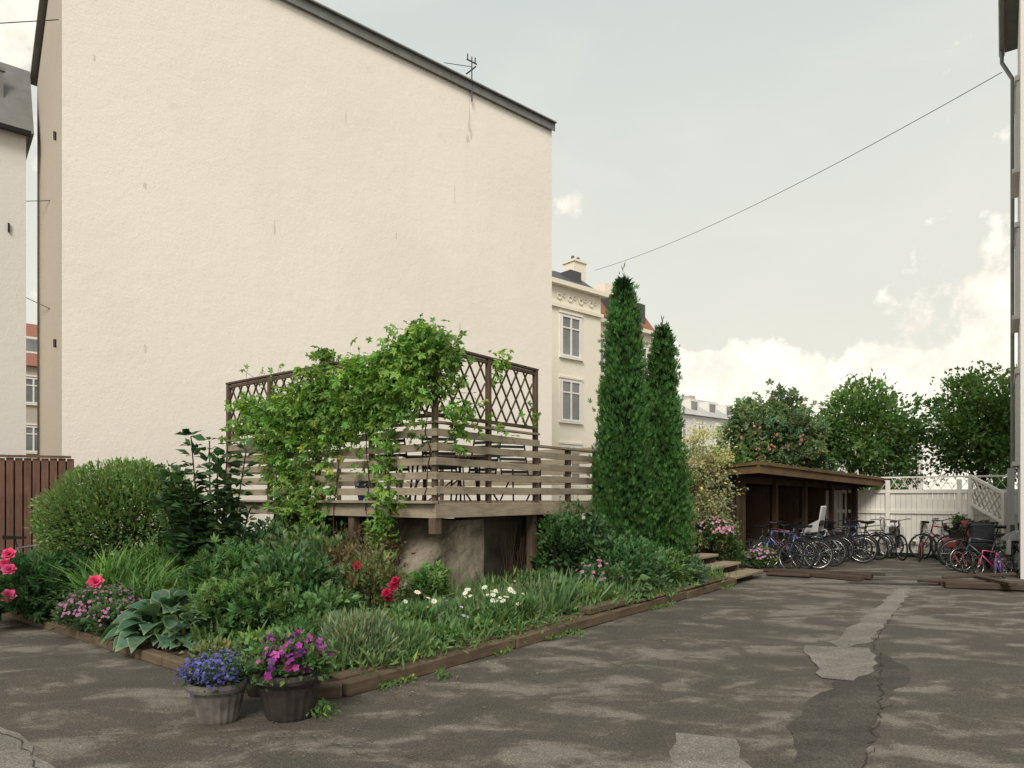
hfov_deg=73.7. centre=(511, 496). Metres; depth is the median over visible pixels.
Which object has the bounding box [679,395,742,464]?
distant apartment block
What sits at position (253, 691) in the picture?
flower pot
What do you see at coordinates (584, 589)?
leafy perennial
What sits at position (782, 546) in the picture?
bicycle
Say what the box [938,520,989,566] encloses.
pushchair
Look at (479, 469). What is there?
garden chair
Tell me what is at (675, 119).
sky
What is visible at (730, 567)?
garden steps
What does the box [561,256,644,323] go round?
dormers
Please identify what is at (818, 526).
bicycle
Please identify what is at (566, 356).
window frames
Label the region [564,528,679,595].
leafy perennial
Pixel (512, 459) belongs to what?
garden chair
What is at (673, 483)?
thuja tree
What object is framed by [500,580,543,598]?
iris
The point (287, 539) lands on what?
leafy perennial
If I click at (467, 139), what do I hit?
render repairs
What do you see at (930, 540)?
bicycle
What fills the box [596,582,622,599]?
leafy perennial
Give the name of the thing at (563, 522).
dark shrub
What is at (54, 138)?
wall anchors
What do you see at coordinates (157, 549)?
leafy perennial
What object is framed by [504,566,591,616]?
iris
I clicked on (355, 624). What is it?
lavender bush
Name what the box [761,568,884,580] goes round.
timber ramp
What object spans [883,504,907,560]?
bicycle
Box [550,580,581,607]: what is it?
hosta
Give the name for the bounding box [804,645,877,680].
asphalt patch
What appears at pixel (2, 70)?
dormer frame
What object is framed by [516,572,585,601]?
lavender bush
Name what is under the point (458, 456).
garden table
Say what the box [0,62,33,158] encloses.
mansard roof
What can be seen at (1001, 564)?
bicycle
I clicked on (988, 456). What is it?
garden tree
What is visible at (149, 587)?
ornamental grass
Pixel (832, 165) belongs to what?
overhead wire
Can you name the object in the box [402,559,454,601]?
leafy perennial
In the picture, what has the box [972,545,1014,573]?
bicycle
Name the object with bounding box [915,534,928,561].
bicycle
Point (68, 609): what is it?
cranesbill
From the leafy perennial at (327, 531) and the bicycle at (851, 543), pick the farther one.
the bicycle at (851, 543)
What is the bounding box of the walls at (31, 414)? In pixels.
[26,366,36,460]
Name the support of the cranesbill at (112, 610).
on the flower bed soil
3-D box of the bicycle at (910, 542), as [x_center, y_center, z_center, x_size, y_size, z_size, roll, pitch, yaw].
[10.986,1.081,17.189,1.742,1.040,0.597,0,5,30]
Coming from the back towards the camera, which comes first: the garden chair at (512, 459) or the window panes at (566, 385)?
the window panes at (566, 385)
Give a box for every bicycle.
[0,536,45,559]
[746,522,803,568]
[748,521,817,568]
[749,506,826,566]
[749,521,823,568]
[754,522,835,569]
[778,519,848,563]
[778,520,849,566]
[789,519,856,561]
[808,519,872,560]
[809,519,879,562]
[812,518,878,559]
[834,517,894,557]
[835,517,889,559]
[839,517,903,557]
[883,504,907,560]
[908,518,984,560]
[912,519,931,558]
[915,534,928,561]
[931,518,952,559]
[936,519,1017,562]
[938,521,1018,570]
[945,547,971,572]
[948,522,1018,572]
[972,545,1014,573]
[988,554,1006,578]
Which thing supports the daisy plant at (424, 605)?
on the flower bed soil
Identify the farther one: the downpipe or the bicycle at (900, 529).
the bicycle at (900, 529)
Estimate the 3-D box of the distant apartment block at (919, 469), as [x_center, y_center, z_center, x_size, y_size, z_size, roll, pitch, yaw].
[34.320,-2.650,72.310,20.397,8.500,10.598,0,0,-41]
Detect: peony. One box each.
[0,545,113,625]
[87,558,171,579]
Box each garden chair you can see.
[376,438,424,500]
[421,437,461,501]
[424,451,464,500]
[450,435,501,500]
[498,443,541,500]
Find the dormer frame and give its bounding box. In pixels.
[0,66,4,97]
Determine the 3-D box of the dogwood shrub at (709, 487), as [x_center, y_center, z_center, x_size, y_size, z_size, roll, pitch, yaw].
[3.937,-0.047,14.579,1.802,3.294,1.645,0,0,-30]
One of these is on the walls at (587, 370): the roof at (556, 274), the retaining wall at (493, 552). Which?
the roof at (556, 274)
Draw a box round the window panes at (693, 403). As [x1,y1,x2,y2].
[681,401,737,442]
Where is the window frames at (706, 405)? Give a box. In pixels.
[682,399,738,446]
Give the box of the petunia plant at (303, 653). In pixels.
[233,621,343,691]
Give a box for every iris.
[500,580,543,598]
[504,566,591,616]
[546,565,617,602]
[590,566,642,597]
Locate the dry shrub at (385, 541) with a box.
[324,521,415,593]
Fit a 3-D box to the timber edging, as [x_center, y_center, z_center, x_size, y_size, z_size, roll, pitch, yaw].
[-1.252,1.495,8.429,12.116,0.220,5.845,0,0,-13]
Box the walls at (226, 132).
[62,0,551,555]
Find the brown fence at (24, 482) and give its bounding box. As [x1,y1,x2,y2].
[0,455,73,560]
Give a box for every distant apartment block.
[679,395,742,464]
[828,435,924,509]
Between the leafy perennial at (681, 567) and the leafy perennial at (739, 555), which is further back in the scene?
the leafy perennial at (739, 555)
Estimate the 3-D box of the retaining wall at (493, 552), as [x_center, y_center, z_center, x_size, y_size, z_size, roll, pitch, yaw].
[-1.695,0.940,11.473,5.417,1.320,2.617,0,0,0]
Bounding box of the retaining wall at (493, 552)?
[274,514,562,584]
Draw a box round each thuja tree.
[587,263,668,566]
[643,316,701,570]
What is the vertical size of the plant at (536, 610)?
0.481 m
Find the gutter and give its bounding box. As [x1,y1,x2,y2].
[0,122,30,136]
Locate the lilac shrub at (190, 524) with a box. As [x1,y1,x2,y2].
[143,428,261,572]
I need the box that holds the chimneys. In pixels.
[552,258,613,293]
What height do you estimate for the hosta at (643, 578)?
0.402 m
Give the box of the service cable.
[0,19,58,308]
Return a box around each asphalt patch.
[0,726,54,767]
[669,732,751,767]
[786,653,910,767]
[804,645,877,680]
[828,588,910,646]
[849,582,939,585]
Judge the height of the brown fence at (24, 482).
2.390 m
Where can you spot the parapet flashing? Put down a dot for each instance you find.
(326, 13)
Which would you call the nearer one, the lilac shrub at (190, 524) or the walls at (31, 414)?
the lilac shrub at (190, 524)
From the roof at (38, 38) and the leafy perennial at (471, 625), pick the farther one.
the roof at (38, 38)
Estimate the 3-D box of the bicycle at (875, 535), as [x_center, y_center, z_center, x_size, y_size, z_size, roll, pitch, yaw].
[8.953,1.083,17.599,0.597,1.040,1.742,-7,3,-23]
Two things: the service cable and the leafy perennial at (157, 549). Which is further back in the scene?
the service cable
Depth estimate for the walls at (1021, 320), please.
13.23 m
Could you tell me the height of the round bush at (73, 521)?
2.358 m
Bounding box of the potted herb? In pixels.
[179,625,281,662]
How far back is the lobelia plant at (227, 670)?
4.77 m
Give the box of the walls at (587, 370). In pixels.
[552,284,651,518]
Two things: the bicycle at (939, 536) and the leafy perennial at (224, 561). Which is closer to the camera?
the leafy perennial at (224, 561)
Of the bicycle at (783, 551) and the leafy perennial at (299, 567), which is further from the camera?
the bicycle at (783, 551)
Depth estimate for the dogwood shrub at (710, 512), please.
14.26 m
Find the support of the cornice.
attached to the walls at (587, 370)
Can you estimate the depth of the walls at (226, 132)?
17.33 m
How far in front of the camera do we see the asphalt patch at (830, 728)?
4.89 m
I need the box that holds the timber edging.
[2,576,736,698]
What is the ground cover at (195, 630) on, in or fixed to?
on the ground at (742, 667)
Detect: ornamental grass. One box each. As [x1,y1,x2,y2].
[25,539,187,602]
[84,561,194,621]
[394,609,472,635]
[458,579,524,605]
[580,577,625,599]
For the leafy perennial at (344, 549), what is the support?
on the flower bed soil
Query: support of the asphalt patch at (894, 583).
on the ground at (742, 667)
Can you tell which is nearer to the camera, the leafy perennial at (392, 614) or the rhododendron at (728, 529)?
the leafy perennial at (392, 614)
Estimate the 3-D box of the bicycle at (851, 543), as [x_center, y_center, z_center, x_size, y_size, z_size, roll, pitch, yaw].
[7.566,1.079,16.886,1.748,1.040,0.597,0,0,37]
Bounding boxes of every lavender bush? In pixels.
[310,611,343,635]
[315,601,407,669]
[390,616,438,655]
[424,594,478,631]
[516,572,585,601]
[628,572,668,589]
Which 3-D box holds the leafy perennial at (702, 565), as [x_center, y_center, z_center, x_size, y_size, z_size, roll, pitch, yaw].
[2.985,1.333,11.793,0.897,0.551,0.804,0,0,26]
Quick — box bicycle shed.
[683,460,887,568]
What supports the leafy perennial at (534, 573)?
on the flower bed soil
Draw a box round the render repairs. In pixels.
[94,55,471,351]
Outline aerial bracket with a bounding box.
[444,53,476,101]
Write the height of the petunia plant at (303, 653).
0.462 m
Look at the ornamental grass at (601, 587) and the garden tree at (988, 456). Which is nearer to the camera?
the ornamental grass at (601, 587)
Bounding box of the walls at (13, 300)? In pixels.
[0,129,25,460]
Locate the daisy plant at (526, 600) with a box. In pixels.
[481,580,542,623]
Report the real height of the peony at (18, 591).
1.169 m
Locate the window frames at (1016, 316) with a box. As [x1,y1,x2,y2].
[1011,74,1019,467]
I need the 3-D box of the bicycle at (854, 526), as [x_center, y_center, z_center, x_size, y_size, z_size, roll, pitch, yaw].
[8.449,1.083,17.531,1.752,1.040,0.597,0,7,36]
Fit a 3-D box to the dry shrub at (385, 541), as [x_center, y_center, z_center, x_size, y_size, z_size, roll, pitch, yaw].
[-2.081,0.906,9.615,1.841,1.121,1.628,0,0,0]
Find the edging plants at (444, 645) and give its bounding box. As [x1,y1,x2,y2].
[328,571,736,676]
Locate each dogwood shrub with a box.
[681,419,748,552]
[691,496,738,553]
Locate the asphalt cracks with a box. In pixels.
[0,583,922,767]
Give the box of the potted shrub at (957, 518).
[946,512,973,532]
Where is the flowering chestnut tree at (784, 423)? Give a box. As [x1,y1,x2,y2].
[710,378,843,471]
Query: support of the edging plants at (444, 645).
on the flower bed soil
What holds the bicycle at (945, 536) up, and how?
on the ground at (742, 667)
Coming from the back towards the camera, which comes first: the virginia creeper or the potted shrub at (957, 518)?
the potted shrub at (957, 518)
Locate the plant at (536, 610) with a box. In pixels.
[475,585,543,623]
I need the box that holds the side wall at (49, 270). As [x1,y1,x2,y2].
[37,0,61,460]
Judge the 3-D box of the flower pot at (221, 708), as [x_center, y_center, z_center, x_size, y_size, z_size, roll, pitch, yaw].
[-2.100,1.455,4.880,0.422,0.290,0.422,0,0,0]
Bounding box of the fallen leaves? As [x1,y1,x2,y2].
[202,588,813,767]
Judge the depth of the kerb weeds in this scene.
5.92 m
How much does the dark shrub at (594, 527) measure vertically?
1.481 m
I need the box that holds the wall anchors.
[53,131,55,347]
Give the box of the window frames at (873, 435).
[848,435,919,489]
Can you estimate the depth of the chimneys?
36.34 m
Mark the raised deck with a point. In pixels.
(435, 509)
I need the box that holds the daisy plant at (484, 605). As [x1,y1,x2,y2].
[447,585,529,629]
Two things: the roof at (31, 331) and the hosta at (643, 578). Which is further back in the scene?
the roof at (31, 331)
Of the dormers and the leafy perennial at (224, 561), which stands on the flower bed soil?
the leafy perennial at (224, 561)
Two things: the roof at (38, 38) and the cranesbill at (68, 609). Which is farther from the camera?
the roof at (38, 38)
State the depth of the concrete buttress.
9.63 m
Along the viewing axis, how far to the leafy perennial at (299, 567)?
7.47 m
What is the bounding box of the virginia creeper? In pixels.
[218,313,541,576]
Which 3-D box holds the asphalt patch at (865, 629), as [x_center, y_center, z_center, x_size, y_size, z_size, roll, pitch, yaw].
[5.223,1.596,9.571,0.410,0.001,5.899,0,0,36]
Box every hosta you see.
[98,588,201,652]
[157,605,215,649]
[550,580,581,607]
[618,569,656,598]
[680,560,708,585]
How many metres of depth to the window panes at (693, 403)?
60.18 m
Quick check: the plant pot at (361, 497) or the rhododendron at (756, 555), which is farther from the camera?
the rhododendron at (756, 555)
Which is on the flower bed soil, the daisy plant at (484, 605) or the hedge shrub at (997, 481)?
the daisy plant at (484, 605)
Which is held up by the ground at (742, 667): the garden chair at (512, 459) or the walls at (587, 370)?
the walls at (587, 370)
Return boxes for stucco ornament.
[557,293,596,307]
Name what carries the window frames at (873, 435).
in the distant apartment block at (919, 469)
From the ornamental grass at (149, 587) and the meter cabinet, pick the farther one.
the meter cabinet
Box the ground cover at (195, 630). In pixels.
[45,560,723,675]
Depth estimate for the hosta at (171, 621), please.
6.67 m
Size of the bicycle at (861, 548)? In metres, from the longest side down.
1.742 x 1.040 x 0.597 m
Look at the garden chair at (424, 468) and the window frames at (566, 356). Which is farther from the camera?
the window frames at (566, 356)
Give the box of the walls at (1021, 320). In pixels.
[1018,0,1023,578]
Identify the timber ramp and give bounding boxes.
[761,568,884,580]
[917,572,1023,590]
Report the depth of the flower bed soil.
6.98 m
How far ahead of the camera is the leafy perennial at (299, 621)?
6.42 m
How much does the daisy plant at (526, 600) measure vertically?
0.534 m
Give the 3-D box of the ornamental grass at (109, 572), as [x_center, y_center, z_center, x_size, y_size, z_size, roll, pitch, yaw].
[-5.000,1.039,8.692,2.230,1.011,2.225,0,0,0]
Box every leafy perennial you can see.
[105,524,190,573]
[161,532,278,600]
[179,571,304,651]
[192,515,295,551]
[218,538,371,597]
[255,521,361,572]
[256,579,369,640]
[269,518,351,546]
[271,608,331,636]
[317,534,399,609]
[371,603,422,624]
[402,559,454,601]
[422,623,467,646]
[454,613,507,638]
[503,565,567,589]
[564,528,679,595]
[574,555,632,593]
[578,582,595,602]
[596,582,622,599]
[644,540,697,587]
[686,558,710,581]
[714,538,748,568]
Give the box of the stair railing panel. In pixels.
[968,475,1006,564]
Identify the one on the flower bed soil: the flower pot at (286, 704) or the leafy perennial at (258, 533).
the leafy perennial at (258, 533)
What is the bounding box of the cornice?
[552,277,652,335]
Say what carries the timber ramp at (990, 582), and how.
on the ground at (742, 667)
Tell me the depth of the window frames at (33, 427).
45.12 m
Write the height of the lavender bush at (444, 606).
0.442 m
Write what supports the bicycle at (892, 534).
on the ground at (742, 667)
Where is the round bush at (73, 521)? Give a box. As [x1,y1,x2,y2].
[24,456,208,569]
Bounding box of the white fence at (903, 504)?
[826,475,1017,557]
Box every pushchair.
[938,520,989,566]
[960,522,998,571]
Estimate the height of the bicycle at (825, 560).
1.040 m
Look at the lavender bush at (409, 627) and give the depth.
6.38 m
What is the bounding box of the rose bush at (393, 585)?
[317,532,425,612]
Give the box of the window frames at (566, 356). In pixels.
[559,310,648,488]
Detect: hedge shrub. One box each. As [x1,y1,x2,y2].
[860,475,932,535]
[977,463,1006,521]
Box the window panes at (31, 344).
[26,338,36,450]
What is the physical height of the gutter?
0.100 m
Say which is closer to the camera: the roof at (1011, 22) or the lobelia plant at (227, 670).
the lobelia plant at (227, 670)
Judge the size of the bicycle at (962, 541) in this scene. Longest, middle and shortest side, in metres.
1.742 x 1.040 x 0.597 m
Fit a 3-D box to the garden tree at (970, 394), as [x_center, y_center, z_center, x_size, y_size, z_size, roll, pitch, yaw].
[14.097,-1.297,20.504,4.171,5.794,3.901,0,0,0]
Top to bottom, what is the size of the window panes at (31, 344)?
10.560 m
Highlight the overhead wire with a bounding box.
[597,72,1001,269]
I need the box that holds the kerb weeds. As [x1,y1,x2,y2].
[306,584,734,718]
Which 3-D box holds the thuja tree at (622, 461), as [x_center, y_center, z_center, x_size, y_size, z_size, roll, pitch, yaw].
[1.901,-0.811,11.877,1.555,6.550,1.550,0,0,0]
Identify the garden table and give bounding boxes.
[405,455,484,500]
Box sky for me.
[0,0,1017,498]
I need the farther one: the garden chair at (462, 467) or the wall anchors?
the wall anchors
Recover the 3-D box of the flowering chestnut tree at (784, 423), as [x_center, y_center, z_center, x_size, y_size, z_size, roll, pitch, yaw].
[8.415,-1.107,22.048,4.280,5.415,3.948,0,0,-20]
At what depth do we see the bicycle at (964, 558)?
14.42 m
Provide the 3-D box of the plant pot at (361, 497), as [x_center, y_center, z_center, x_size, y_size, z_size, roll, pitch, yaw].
[-2.206,-0.030,10.232,0.280,0.200,0.280,0,0,0]
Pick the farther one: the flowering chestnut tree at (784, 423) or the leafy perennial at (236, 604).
the flowering chestnut tree at (784, 423)
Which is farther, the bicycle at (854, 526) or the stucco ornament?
the stucco ornament
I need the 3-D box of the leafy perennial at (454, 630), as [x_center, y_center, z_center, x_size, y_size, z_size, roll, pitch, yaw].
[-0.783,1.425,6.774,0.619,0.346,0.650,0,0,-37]
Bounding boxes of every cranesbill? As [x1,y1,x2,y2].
[43,582,155,635]
[80,597,133,638]
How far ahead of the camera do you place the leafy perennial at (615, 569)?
9.84 m
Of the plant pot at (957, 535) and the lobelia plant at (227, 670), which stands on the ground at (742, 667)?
the plant pot at (957, 535)
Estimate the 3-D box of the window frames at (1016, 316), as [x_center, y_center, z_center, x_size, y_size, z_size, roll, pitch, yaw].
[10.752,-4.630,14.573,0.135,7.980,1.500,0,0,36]
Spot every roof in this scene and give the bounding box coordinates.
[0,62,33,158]
[26,323,36,366]
[30,0,47,85]
[552,271,593,288]
[601,294,653,330]
[1005,0,1018,52]
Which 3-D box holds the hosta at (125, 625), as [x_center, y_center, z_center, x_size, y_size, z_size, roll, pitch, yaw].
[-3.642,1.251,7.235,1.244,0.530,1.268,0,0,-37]
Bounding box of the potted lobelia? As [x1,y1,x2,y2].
[354,481,379,487]
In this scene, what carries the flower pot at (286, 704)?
on the ground at (742, 667)
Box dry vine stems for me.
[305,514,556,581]
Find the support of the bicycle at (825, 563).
on the ground at (742, 667)
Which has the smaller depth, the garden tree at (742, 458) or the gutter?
the gutter
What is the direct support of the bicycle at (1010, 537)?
on the ground at (742, 667)
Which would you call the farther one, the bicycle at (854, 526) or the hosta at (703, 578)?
the bicycle at (854, 526)
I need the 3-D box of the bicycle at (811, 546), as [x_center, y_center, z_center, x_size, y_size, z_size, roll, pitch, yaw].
[6.027,1.080,15.239,0.597,1.040,1.745,-3,1,-33]
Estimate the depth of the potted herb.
5.49 m
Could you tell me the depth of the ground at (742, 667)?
5.46 m
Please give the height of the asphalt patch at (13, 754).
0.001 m
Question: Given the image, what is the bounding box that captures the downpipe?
[998,0,1014,560]
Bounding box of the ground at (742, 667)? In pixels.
[0,499,1023,767]
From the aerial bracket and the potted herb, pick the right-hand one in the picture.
the aerial bracket
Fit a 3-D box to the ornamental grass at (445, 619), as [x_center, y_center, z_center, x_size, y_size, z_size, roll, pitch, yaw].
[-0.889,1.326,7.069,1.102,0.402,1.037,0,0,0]
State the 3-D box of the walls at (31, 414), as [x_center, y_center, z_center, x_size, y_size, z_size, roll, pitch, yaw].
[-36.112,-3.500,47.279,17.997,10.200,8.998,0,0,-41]
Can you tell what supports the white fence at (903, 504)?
on the ground at (742, 667)
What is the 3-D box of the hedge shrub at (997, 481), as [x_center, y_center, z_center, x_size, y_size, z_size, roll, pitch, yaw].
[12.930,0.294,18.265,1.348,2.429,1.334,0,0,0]
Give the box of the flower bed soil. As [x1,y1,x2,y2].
[34,586,565,681]
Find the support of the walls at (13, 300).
on the ground at (742, 667)
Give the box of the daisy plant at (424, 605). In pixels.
[389,590,444,626]
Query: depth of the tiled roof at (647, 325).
38.20 m
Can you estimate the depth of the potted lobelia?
10.26 m
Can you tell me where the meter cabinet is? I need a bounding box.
[1007,468,1014,524]
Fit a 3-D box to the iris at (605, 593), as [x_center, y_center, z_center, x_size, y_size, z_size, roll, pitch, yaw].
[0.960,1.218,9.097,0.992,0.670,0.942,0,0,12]
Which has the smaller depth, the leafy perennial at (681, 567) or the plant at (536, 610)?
the plant at (536, 610)
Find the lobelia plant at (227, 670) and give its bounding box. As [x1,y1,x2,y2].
[172,646,262,698]
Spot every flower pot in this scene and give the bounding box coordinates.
[186,674,249,726]
[245,659,259,697]
[254,661,323,722]
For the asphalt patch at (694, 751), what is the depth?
4.26 m
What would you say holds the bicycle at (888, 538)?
on the ground at (742, 667)
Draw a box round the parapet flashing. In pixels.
[285,0,556,130]
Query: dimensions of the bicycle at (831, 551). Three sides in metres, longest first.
1.742 x 1.040 x 0.597 m
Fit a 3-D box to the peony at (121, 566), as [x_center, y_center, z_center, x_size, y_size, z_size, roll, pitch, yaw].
[-5.300,1.252,9.391,1.348,0.868,1.245,0,0,0]
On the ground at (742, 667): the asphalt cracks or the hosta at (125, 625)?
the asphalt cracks
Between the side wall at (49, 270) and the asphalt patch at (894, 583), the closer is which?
the asphalt patch at (894, 583)
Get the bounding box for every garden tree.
[694,423,799,466]
[809,368,940,489]
[907,360,1017,502]
[962,390,1017,482]
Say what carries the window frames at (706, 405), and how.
in the distant apartment block at (700, 411)
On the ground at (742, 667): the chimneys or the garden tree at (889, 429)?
the garden tree at (889, 429)
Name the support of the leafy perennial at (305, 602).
on the flower bed soil
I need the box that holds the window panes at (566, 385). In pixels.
[563,317,645,476]
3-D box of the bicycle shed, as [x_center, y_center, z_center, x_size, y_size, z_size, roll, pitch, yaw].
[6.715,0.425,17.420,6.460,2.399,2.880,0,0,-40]
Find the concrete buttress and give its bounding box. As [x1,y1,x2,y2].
[360,517,483,598]
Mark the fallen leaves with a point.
(489, 684)
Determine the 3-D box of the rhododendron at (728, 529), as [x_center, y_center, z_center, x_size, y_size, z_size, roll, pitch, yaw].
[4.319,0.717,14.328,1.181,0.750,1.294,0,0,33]
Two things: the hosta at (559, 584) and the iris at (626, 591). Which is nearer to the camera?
the hosta at (559, 584)
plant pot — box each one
[358,495,368,500]
[949,532,968,561]
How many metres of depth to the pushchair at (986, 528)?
14.57 m
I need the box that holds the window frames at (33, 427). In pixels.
[26,336,36,453]
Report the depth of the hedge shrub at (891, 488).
19.32 m
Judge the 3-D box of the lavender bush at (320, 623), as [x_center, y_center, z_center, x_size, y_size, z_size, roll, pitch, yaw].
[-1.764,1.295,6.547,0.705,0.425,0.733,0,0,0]
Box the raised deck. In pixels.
[225,347,596,575]
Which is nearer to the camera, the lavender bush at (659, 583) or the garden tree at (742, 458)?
the lavender bush at (659, 583)
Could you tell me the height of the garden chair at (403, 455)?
1.064 m
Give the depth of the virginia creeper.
9.65 m
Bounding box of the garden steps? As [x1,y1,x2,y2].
[690,546,763,578]
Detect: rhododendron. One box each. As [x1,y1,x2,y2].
[692,514,744,547]
[746,544,777,568]
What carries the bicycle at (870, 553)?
on the ground at (742, 667)
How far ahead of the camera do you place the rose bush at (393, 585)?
7.67 m
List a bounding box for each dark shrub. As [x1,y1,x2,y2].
[528,494,600,578]
[560,504,629,578]

